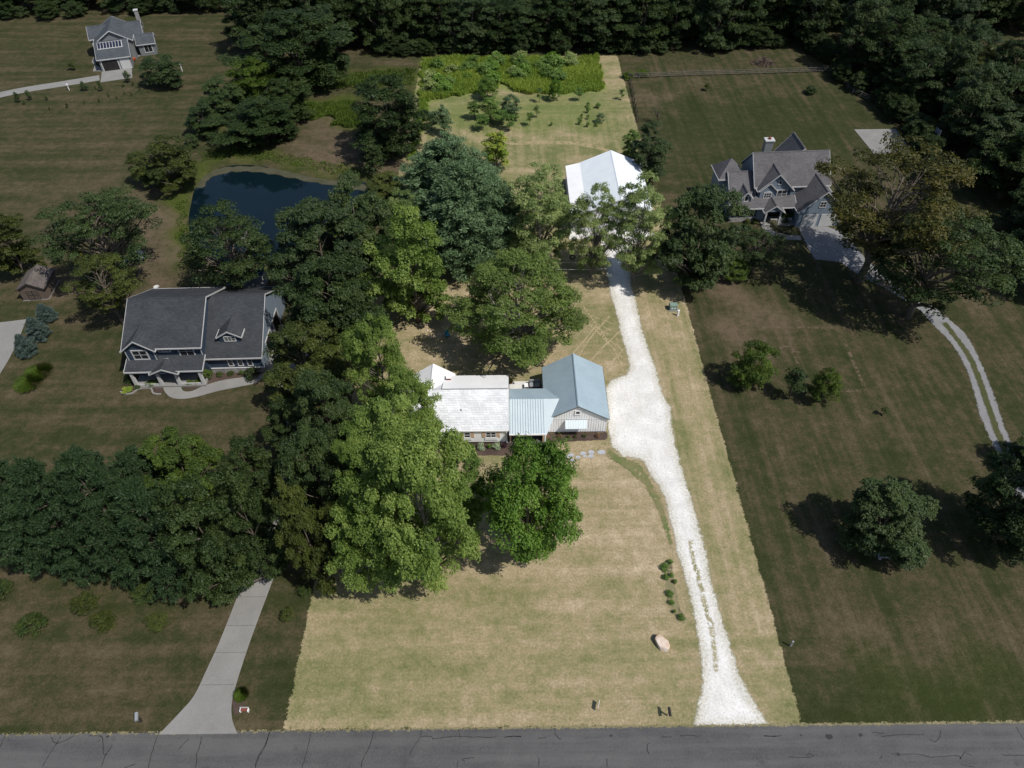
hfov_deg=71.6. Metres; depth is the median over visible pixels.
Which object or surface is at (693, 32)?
broadleaf tree
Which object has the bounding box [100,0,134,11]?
broadleaf tree
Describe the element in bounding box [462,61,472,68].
wild bush
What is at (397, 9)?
broadleaf tree
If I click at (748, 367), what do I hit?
round tree
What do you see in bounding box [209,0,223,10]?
undergrowth bush
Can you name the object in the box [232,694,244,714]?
roadside bed
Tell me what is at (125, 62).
garage door
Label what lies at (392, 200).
broadleaf tree
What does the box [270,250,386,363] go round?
broadleaf tree
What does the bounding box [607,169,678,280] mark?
airy maple tree
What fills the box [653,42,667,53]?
undergrowth bush
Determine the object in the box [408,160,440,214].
pine tree
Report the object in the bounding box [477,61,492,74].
wild bush
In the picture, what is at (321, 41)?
broadleaf tree
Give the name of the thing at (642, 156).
broadleaf tree
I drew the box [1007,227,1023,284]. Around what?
broadleaf tree
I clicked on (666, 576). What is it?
hosta plant
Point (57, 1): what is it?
broadleaf tree
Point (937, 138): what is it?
undergrowth bush
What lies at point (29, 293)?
door
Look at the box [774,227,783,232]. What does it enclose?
foundation shrub
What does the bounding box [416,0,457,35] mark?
broadleaf tree
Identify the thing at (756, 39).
undergrowth bush
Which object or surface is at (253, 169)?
bank
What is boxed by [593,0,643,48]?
broadleaf tree
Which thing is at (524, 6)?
broadleaf tree
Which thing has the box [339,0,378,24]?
broadleaf tree
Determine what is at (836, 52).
undergrowth bush
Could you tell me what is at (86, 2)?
broadleaf tree
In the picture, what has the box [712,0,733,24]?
broadleaf tree
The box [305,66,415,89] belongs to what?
grass patch
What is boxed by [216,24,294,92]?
broadleaf tree
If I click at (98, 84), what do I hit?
planted bush
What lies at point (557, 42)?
undergrowth bush
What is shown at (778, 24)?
broadleaf tree
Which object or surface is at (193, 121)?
broadleaf tree
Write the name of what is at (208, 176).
pond algae
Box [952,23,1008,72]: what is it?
broadleaf tree
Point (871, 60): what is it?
broadleaf tree
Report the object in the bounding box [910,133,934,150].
undergrowth bush
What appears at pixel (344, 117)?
bright grass patch
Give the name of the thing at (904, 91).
undergrowth bush
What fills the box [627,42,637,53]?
undergrowth bush
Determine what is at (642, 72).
thicket
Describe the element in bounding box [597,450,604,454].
stepping stone
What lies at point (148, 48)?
window
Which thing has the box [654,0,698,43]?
broadleaf tree
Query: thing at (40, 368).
ornamental grass
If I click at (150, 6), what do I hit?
undergrowth bush
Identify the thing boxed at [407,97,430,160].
boundary weeds
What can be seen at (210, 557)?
broadleaf tree
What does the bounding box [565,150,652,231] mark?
metal barn
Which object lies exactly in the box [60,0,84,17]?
undergrowth bush
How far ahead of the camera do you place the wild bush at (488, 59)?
160.77 m
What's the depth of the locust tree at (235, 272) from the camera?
96.57 m
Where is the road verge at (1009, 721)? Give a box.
[3,719,1023,736]
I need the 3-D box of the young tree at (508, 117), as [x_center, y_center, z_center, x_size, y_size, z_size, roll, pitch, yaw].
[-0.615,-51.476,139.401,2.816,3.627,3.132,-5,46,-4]
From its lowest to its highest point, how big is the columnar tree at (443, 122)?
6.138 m
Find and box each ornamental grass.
[11,372,44,392]
[23,361,53,379]
[233,686,249,702]
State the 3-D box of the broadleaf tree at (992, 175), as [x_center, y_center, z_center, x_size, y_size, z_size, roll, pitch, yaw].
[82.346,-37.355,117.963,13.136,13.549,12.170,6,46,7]
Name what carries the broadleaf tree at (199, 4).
on the ground at (562, 634)
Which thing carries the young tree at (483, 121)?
on the ground at (562, 634)
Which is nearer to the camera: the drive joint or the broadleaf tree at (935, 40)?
the drive joint
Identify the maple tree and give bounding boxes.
[323,471,408,592]
[330,427,371,519]
[337,392,438,520]
[338,310,413,406]
[363,418,483,594]
[375,363,446,437]
[503,160,581,258]
[568,181,624,277]
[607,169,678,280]
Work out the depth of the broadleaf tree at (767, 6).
168.02 m
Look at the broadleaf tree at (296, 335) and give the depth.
85.09 m
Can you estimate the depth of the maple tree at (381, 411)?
66.42 m
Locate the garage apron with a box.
[100,68,131,81]
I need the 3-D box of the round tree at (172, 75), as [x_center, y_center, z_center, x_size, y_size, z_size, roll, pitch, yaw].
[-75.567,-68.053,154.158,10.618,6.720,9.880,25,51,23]
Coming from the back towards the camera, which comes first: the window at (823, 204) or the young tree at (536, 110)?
the young tree at (536, 110)
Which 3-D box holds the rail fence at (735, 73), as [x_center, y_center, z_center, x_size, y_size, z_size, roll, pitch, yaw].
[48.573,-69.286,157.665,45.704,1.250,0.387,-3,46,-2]
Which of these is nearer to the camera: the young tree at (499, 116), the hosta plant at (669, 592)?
the hosta plant at (669, 592)
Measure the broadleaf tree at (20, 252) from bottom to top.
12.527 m
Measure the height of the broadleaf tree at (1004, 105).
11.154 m
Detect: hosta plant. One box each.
[659,562,668,572]
[661,574,669,579]
[666,589,673,598]
[677,613,684,620]
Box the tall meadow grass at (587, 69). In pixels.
[417,52,605,100]
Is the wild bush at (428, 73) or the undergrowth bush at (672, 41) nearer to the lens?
the wild bush at (428, 73)
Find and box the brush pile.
[750,55,776,67]
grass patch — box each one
[300,99,355,120]
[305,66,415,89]
[331,105,365,127]
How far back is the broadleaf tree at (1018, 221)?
107.83 m
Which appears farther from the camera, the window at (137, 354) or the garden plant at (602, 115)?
the garden plant at (602, 115)
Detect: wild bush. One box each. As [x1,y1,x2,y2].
[420,79,437,92]
[423,69,435,81]
[429,57,444,70]
[431,72,450,84]
[431,82,441,91]
[436,80,453,93]
[443,64,458,74]
[443,75,455,82]
[456,65,465,71]
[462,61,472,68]
[462,72,472,80]
[465,55,479,68]
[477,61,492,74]
[482,68,501,84]
[484,55,494,62]
[489,51,505,63]
[490,60,499,68]
[507,65,516,72]
[510,50,526,64]
[510,67,527,78]
[513,54,529,64]
[513,63,533,75]
[532,60,543,67]
[538,64,554,76]
[539,56,548,65]
[544,51,560,66]
[548,54,564,67]
[552,67,566,78]
[563,50,580,64]
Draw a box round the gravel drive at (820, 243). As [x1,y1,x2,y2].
[798,226,1023,497]
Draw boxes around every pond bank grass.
[175,198,188,258]
[199,146,361,176]
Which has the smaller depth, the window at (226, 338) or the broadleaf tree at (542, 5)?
the window at (226, 338)
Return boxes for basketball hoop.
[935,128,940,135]
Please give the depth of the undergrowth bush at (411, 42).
165.33 m
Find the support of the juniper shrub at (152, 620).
on the ground at (562, 634)
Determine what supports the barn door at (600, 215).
in the metal barn at (615, 170)
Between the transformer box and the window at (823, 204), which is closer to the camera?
the transformer box
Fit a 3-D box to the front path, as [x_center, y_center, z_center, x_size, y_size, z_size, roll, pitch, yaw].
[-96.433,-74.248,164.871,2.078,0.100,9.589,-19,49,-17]
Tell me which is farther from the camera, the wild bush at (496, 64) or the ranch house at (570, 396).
the wild bush at (496, 64)
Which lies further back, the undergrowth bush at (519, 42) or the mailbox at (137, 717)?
the undergrowth bush at (519, 42)
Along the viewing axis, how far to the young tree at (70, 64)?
161.70 m
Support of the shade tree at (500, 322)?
on the ground at (562, 634)
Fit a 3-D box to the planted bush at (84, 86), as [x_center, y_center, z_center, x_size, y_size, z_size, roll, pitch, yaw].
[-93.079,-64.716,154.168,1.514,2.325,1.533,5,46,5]
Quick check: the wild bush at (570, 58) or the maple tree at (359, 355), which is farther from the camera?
the wild bush at (570, 58)
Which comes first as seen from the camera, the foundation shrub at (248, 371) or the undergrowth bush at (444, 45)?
the foundation shrub at (248, 371)
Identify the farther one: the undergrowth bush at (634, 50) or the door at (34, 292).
the undergrowth bush at (634, 50)
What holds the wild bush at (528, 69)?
on the ground at (562, 634)
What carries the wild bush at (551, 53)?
on the ground at (562, 634)
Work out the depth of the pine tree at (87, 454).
73.39 m
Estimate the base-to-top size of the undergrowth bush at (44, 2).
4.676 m
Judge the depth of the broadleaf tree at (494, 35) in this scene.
162.73 m
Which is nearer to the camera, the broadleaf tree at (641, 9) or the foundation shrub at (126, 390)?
the foundation shrub at (126, 390)
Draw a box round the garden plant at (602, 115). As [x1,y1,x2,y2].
[594,113,605,122]
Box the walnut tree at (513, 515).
[475,431,584,564]
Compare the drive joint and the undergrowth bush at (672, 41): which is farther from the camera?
the undergrowth bush at (672, 41)
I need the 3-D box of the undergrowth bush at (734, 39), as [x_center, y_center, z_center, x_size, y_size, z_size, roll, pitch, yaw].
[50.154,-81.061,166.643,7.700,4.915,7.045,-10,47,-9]
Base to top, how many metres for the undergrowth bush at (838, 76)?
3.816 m
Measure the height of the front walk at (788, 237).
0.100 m
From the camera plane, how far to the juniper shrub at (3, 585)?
71.21 m
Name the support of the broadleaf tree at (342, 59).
on the ground at (562, 634)
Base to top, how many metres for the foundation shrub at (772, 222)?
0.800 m
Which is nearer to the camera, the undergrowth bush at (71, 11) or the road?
the road
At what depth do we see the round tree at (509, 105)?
143.26 m
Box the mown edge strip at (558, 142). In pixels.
[504,140,609,151]
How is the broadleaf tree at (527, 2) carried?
on the ground at (562, 634)
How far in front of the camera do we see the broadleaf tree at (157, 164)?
121.25 m
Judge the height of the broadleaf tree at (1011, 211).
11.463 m
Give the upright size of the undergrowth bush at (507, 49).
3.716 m
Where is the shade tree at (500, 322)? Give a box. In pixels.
[435,248,588,368]
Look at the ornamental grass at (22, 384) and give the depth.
91.44 m
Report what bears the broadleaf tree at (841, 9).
on the ground at (562, 634)
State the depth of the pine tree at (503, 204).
103.73 m
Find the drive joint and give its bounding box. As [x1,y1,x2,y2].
[214,625,250,684]
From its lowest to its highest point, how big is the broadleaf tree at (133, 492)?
16.987 m
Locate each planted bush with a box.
[13,92,19,100]
[24,90,31,98]
[79,81,88,90]
[96,81,103,90]
[122,70,130,81]
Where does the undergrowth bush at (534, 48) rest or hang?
on the ground at (562, 634)
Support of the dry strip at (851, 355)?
on the ground at (562, 634)
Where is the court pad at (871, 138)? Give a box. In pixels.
[854,129,909,153]
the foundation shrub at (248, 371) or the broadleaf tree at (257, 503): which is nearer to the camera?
the broadleaf tree at (257, 503)
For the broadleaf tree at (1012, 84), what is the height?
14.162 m
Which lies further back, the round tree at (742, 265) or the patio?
the round tree at (742, 265)
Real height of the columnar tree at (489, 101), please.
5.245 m
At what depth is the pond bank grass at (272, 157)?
133.36 m
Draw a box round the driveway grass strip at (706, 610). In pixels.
[688,540,720,672]
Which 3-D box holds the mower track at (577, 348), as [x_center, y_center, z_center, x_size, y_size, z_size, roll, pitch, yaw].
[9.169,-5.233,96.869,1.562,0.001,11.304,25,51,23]
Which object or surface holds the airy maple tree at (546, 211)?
on the ground at (562, 634)
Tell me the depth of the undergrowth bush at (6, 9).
184.12 m
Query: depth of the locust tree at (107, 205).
98.53 m
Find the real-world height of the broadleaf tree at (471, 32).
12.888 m
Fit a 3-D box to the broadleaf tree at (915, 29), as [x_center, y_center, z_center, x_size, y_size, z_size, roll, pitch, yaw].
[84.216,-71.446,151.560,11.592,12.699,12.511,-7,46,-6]
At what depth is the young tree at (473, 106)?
142.00 m
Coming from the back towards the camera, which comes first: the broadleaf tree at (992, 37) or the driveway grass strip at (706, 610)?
the broadleaf tree at (992, 37)
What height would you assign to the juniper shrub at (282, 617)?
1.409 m
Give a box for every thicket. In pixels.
[621,71,634,79]
[637,70,649,75]
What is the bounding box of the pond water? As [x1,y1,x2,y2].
[189,165,366,261]
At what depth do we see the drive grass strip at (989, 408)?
90.45 m
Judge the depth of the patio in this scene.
91.58 m
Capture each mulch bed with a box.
[128,386,161,392]
[184,372,262,389]
[431,432,607,455]
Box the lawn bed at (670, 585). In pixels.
[664,563,685,621]
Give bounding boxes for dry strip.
[761,326,835,328]
[784,328,799,364]
[839,389,864,391]
[842,341,864,386]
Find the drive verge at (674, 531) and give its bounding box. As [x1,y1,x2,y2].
[604,254,767,725]
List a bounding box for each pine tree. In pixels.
[0,457,76,578]
[7,455,111,587]
[50,451,166,589]
[53,443,115,490]
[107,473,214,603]
[108,444,178,501]
[391,130,503,223]
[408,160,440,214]
[413,157,522,284]
[472,171,537,267]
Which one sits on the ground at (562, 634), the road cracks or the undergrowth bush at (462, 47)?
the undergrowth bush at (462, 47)
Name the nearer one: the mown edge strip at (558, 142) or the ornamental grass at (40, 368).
the ornamental grass at (40, 368)
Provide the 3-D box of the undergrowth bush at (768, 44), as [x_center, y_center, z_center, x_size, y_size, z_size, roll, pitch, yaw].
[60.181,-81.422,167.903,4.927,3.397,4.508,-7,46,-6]
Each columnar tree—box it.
[359,138,383,174]
[433,104,452,133]
[480,96,501,121]
[480,130,509,166]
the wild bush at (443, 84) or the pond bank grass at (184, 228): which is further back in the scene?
the wild bush at (443, 84)
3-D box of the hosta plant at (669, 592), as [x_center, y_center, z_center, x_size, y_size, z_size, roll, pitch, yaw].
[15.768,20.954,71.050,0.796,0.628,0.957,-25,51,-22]
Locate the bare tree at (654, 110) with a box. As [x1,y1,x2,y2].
[649,101,665,120]
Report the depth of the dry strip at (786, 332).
96.09 m
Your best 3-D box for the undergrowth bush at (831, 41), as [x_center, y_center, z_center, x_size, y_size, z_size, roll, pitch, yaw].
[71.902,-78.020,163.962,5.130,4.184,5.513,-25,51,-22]
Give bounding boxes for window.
[130,350,150,359]
[143,44,153,52]
[178,349,195,354]
[223,336,236,341]
[227,360,234,366]
[236,359,243,365]
[246,359,253,365]
[463,432,471,439]
[485,432,496,439]
[763,191,772,197]
[776,190,787,195]
[819,201,826,207]
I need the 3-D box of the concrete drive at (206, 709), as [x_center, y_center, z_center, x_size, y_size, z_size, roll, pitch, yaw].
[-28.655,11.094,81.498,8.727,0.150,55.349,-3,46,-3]
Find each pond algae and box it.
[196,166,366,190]
[201,170,227,181]
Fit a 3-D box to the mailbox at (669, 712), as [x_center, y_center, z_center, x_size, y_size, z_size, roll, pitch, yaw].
[13.843,29.082,62.605,0.240,1.400,0.740,-1,46,0]
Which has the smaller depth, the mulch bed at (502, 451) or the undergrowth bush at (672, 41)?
the mulch bed at (502, 451)
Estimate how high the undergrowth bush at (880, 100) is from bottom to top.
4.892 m
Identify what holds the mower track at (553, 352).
on the ground at (562, 634)
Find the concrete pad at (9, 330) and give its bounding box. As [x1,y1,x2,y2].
[0,319,25,372]
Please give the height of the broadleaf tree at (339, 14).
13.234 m
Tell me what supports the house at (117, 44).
on the ground at (562, 634)
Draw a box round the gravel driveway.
[572,232,766,725]
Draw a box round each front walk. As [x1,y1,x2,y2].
[163,368,270,398]
[759,222,801,239]
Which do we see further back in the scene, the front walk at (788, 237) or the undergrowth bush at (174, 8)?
the undergrowth bush at (174, 8)
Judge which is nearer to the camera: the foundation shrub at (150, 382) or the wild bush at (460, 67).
the foundation shrub at (150, 382)
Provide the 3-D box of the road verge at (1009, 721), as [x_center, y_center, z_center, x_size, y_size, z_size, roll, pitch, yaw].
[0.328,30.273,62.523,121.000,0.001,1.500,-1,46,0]
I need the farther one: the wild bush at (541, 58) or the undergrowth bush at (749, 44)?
the undergrowth bush at (749, 44)
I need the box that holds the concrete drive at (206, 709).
[159,324,308,734]
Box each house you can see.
[86,9,157,70]
[119,286,285,387]
[404,353,609,446]
[710,132,838,226]
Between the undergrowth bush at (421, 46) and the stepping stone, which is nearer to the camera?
the stepping stone
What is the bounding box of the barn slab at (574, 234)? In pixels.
[569,232,647,238]
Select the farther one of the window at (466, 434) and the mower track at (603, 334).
the mower track at (603, 334)
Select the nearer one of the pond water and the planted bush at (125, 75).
the pond water
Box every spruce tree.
[13,333,39,358]
[24,316,52,342]
[34,303,58,323]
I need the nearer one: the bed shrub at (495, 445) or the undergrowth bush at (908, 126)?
the bed shrub at (495, 445)
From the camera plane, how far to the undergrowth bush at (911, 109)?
139.77 m
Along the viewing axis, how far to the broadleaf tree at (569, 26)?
164.05 m
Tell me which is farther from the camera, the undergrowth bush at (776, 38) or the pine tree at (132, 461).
the undergrowth bush at (776, 38)
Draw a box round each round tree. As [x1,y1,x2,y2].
[123,150,150,186]
[137,53,183,87]
[184,133,199,146]
[475,73,498,97]
[499,94,522,113]
[548,77,562,99]
[722,255,750,281]
[725,337,780,389]
[805,86,817,94]
[807,366,842,401]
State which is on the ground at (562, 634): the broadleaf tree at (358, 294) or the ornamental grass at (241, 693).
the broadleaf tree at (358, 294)
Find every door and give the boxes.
[25,291,35,299]
[31,290,41,299]
[119,58,131,68]
[594,214,615,231]
[800,214,835,226]
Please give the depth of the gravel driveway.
82.02 m
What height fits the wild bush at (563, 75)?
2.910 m
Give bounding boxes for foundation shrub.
[121,386,132,393]
[124,374,135,384]
[144,379,155,387]
[202,369,212,378]
[244,366,259,380]
[769,220,777,225]
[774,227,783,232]
[781,213,791,223]
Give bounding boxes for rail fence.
[629,66,830,77]
[629,74,638,120]
[843,79,878,103]
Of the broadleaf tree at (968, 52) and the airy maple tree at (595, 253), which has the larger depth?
the broadleaf tree at (968, 52)
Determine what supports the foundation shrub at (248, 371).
on the ground at (562, 634)
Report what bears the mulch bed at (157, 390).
on the ground at (562, 634)
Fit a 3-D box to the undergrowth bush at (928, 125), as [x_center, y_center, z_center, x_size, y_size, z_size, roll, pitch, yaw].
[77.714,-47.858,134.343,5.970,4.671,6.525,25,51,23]
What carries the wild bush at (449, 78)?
on the ground at (562, 634)
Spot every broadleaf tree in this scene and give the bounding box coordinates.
[0,212,46,274]
[6,0,29,9]
[24,0,60,5]
[60,0,91,7]
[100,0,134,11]
[137,424,225,507]
[139,133,198,192]
[148,470,265,606]
[155,0,179,7]
[177,0,211,9]
[183,102,222,138]
[195,74,248,123]
[203,461,290,588]
[207,92,299,146]
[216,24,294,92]
[220,0,271,50]
[220,434,284,522]
[224,57,276,109]
[230,0,259,24]
[250,0,295,44]
[251,7,348,89]
[260,396,302,461]
[261,319,355,409]
[263,76,316,122]
[263,195,369,302]
[268,0,315,22]
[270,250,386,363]
[271,473,338,596]
[274,424,352,541]
[285,0,312,43]
[285,367,366,464]
[299,4,354,70]
[302,0,353,23]
[306,0,352,49]
[323,168,395,279]
[333,0,378,44]
[337,281,383,346]
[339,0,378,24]
[349,73,440,160]
[356,0,408,52]
[359,202,451,323]
[365,170,406,202]
[375,4,413,29]
[377,186,422,248]
[386,0,433,42]
[395,0,437,39]
[414,0,463,44]
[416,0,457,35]
[437,0,496,47]
[440,449,487,533]
[443,2,485,36]
[474,0,525,49]
[490,0,525,34]
[502,0,555,46]
[512,0,556,28]
[526,0,577,46]
[540,0,577,26]
[554,0,595,45]
[568,0,608,41]
[577,0,623,51]
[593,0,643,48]
[607,0,649,31]
[616,0,671,47]
[621,129,640,156]
[628,120,673,187]
[637,0,677,22]
[650,182,755,290]
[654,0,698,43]
[668,0,700,25]
[679,0,716,39]
[691,0,743,49]
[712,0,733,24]
[716,0,767,41]
[735,0,782,33]
[758,0,806,35]
[780,0,839,32]
[787,0,842,45]
[827,0,852,24]
[830,0,847,22]
[831,0,892,67]
[835,475,941,571]
[839,0,898,48]
[856,6,919,80]
[864,0,917,48]
[871,38,933,87]
[875,14,930,69]
[884,0,904,8]
[894,45,952,111]
[897,31,961,65]
[907,0,945,14]
[916,0,959,19]
[920,16,966,52]
[922,36,984,100]
[927,38,983,113]
[935,0,986,52]
[936,64,1003,121]
[938,60,1011,143]
[950,0,1012,24]
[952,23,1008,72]
[961,449,1023,564]
[962,44,1020,82]
[962,99,1023,156]
[965,128,1023,198]
[966,111,1023,177]
[979,67,1023,104]
[983,38,1023,94]
[992,0,1023,28]
[992,178,1023,232]
[1000,97,1023,140]
[1002,429,1023,479]
[1003,134,1023,188]
[1005,197,1023,249]
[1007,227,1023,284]
[1008,180,1022,203]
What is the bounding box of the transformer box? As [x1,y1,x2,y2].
[667,302,677,311]
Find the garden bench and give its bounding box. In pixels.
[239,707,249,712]
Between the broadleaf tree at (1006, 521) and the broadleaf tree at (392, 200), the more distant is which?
the broadleaf tree at (392, 200)
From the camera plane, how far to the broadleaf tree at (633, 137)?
129.00 m
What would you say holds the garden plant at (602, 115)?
on the ground at (562, 634)
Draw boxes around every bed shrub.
[477,442,484,450]
[492,442,500,449]
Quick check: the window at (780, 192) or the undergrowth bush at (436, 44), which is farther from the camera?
the undergrowth bush at (436, 44)
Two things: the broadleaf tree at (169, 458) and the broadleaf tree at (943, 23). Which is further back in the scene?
the broadleaf tree at (943, 23)
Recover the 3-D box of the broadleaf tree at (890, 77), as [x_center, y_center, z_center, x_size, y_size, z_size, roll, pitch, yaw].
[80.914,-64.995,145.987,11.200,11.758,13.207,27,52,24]
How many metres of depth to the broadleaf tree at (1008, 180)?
119.10 m
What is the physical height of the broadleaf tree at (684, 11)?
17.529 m
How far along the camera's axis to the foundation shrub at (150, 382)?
91.86 m
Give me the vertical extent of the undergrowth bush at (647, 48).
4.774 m
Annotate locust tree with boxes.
[29,184,161,287]
[58,252,143,324]
[175,198,275,289]
[735,227,786,273]
[814,131,991,283]
[858,194,1023,319]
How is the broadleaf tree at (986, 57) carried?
on the ground at (562, 634)
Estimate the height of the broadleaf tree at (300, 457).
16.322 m
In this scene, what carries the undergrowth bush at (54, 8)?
on the ground at (562, 634)
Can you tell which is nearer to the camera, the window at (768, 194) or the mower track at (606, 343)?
the mower track at (606, 343)
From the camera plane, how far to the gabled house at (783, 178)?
115.46 m
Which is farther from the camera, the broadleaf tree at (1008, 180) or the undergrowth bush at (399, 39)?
the undergrowth bush at (399, 39)
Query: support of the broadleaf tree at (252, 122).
on the ground at (562, 634)
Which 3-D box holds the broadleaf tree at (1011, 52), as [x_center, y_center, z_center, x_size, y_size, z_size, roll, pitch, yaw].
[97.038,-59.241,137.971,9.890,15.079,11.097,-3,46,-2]
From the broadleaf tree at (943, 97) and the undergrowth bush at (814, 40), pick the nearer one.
the broadleaf tree at (943, 97)
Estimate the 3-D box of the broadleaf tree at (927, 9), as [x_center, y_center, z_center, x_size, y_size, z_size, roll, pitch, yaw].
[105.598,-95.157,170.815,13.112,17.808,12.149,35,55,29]
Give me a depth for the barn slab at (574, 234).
115.10 m
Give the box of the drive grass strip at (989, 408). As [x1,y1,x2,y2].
[943,322,1009,455]
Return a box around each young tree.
[65,62,75,69]
[424,111,437,128]
[467,100,483,118]
[474,113,488,130]
[492,109,507,124]
[502,113,515,130]
[526,112,533,120]
[533,104,540,117]
[536,87,542,101]
[574,87,583,97]
[781,365,808,399]
[881,407,889,414]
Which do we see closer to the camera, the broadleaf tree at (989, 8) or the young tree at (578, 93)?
the young tree at (578, 93)
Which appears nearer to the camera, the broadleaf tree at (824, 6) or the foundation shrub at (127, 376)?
the foundation shrub at (127, 376)
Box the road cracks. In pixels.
[0,725,1023,767]
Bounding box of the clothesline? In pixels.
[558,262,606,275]
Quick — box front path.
[92,57,101,70]
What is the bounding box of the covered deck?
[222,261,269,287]
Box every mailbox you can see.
[134,712,141,722]
[667,707,671,715]
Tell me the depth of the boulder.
67.17 m
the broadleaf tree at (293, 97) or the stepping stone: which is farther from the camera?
the broadleaf tree at (293, 97)
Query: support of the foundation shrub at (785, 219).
on the ground at (562, 634)
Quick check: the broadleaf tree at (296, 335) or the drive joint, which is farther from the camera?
the broadleaf tree at (296, 335)
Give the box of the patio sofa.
[528,379,540,388]
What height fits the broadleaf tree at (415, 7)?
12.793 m
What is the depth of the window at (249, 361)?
92.54 m
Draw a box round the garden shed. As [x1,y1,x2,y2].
[15,264,58,300]
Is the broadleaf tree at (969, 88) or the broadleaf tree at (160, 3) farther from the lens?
the broadleaf tree at (160, 3)
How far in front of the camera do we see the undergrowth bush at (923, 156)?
128.85 m
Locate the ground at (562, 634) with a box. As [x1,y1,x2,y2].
[0,0,1023,733]
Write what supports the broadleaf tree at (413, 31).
on the ground at (562, 634)
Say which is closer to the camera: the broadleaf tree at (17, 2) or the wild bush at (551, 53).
the wild bush at (551, 53)
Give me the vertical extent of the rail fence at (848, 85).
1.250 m
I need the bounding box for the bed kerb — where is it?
[120,387,160,394]
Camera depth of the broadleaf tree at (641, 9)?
167.38 m
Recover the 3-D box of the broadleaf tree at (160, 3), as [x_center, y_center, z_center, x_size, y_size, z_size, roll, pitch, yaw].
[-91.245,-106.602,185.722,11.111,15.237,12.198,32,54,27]
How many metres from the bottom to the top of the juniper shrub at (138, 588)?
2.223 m
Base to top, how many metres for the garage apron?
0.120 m
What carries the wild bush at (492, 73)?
on the ground at (562, 634)
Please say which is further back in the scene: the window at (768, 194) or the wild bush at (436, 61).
the wild bush at (436, 61)
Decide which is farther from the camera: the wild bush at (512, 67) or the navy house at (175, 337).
the wild bush at (512, 67)
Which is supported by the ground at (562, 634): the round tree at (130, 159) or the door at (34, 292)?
the round tree at (130, 159)
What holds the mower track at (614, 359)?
on the ground at (562, 634)
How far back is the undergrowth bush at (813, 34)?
164.33 m
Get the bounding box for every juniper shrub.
[0,578,12,598]
[10,611,48,639]
[68,589,98,614]
[87,609,116,633]
[129,580,154,605]
[143,611,168,631]
[279,606,293,622]
[296,583,311,598]
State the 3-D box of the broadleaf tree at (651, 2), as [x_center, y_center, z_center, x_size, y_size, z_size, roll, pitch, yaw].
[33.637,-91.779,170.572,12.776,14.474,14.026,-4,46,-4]
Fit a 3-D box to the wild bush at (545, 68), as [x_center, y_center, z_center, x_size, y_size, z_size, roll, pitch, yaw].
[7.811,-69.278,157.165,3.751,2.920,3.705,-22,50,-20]
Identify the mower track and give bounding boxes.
[543,329,570,365]
[572,324,596,352]
[577,308,622,356]
[579,316,609,354]
[583,306,621,363]
[590,331,619,360]
[606,347,624,367]
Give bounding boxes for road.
[0,722,1023,767]
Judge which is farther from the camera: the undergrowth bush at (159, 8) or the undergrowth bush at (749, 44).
the undergrowth bush at (159, 8)
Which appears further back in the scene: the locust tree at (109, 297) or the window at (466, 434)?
the locust tree at (109, 297)
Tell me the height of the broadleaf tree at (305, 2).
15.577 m
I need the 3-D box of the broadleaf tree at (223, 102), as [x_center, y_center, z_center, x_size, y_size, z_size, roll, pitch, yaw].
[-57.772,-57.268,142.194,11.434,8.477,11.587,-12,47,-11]
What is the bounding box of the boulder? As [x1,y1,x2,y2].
[655,634,669,651]
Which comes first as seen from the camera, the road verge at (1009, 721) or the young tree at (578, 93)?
the road verge at (1009, 721)
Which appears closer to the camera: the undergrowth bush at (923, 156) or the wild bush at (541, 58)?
the undergrowth bush at (923, 156)
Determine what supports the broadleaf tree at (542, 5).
on the ground at (562, 634)
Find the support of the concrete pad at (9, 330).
on the ground at (562, 634)
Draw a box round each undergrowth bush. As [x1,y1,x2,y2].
[0,0,16,18]
[12,6,29,17]
[32,0,56,18]
[36,4,59,17]
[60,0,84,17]
[69,1,87,12]
[128,0,148,14]
[132,0,154,13]
[140,0,153,11]
[151,0,168,11]
[168,3,180,13]
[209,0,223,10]
[383,36,401,54]
[391,35,408,50]
[396,42,410,55]
[397,44,408,56]
[408,40,422,54]
[412,38,431,54]
[424,44,436,55]
[429,39,442,51]
[442,35,456,53]
[446,35,464,52]
[452,40,467,53]
[466,43,482,54]
[475,37,489,53]
[496,37,514,52]
[509,33,529,54]
[509,35,531,52]
[527,40,537,51]
[550,33,572,54]
[550,36,570,51]
[606,42,617,53]
[615,35,634,52]
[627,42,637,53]
[633,31,655,52]
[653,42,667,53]
[655,41,667,50]
[664,34,681,49]
[704,29,724,49]
[716,28,741,49]
[727,33,750,47]
[740,36,751,46]
[745,24,773,46]
[750,27,769,45]
[760,33,774,46]
[770,34,785,47]
[776,36,788,46]
[803,30,828,49]
[804,33,829,51]
[815,36,834,48]
[823,49,840,63]
[831,63,851,76]
[833,65,853,82]
[847,71,870,88]
[851,79,870,92]
[874,84,901,105]
[877,90,902,110]
[884,87,910,99]
[884,93,919,119]
[886,97,917,120]
[901,111,938,134]
[905,118,937,141]
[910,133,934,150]
[911,132,945,156]
[920,147,942,160]
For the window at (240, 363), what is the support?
in the navy house at (175, 337)
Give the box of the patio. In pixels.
[509,381,541,388]

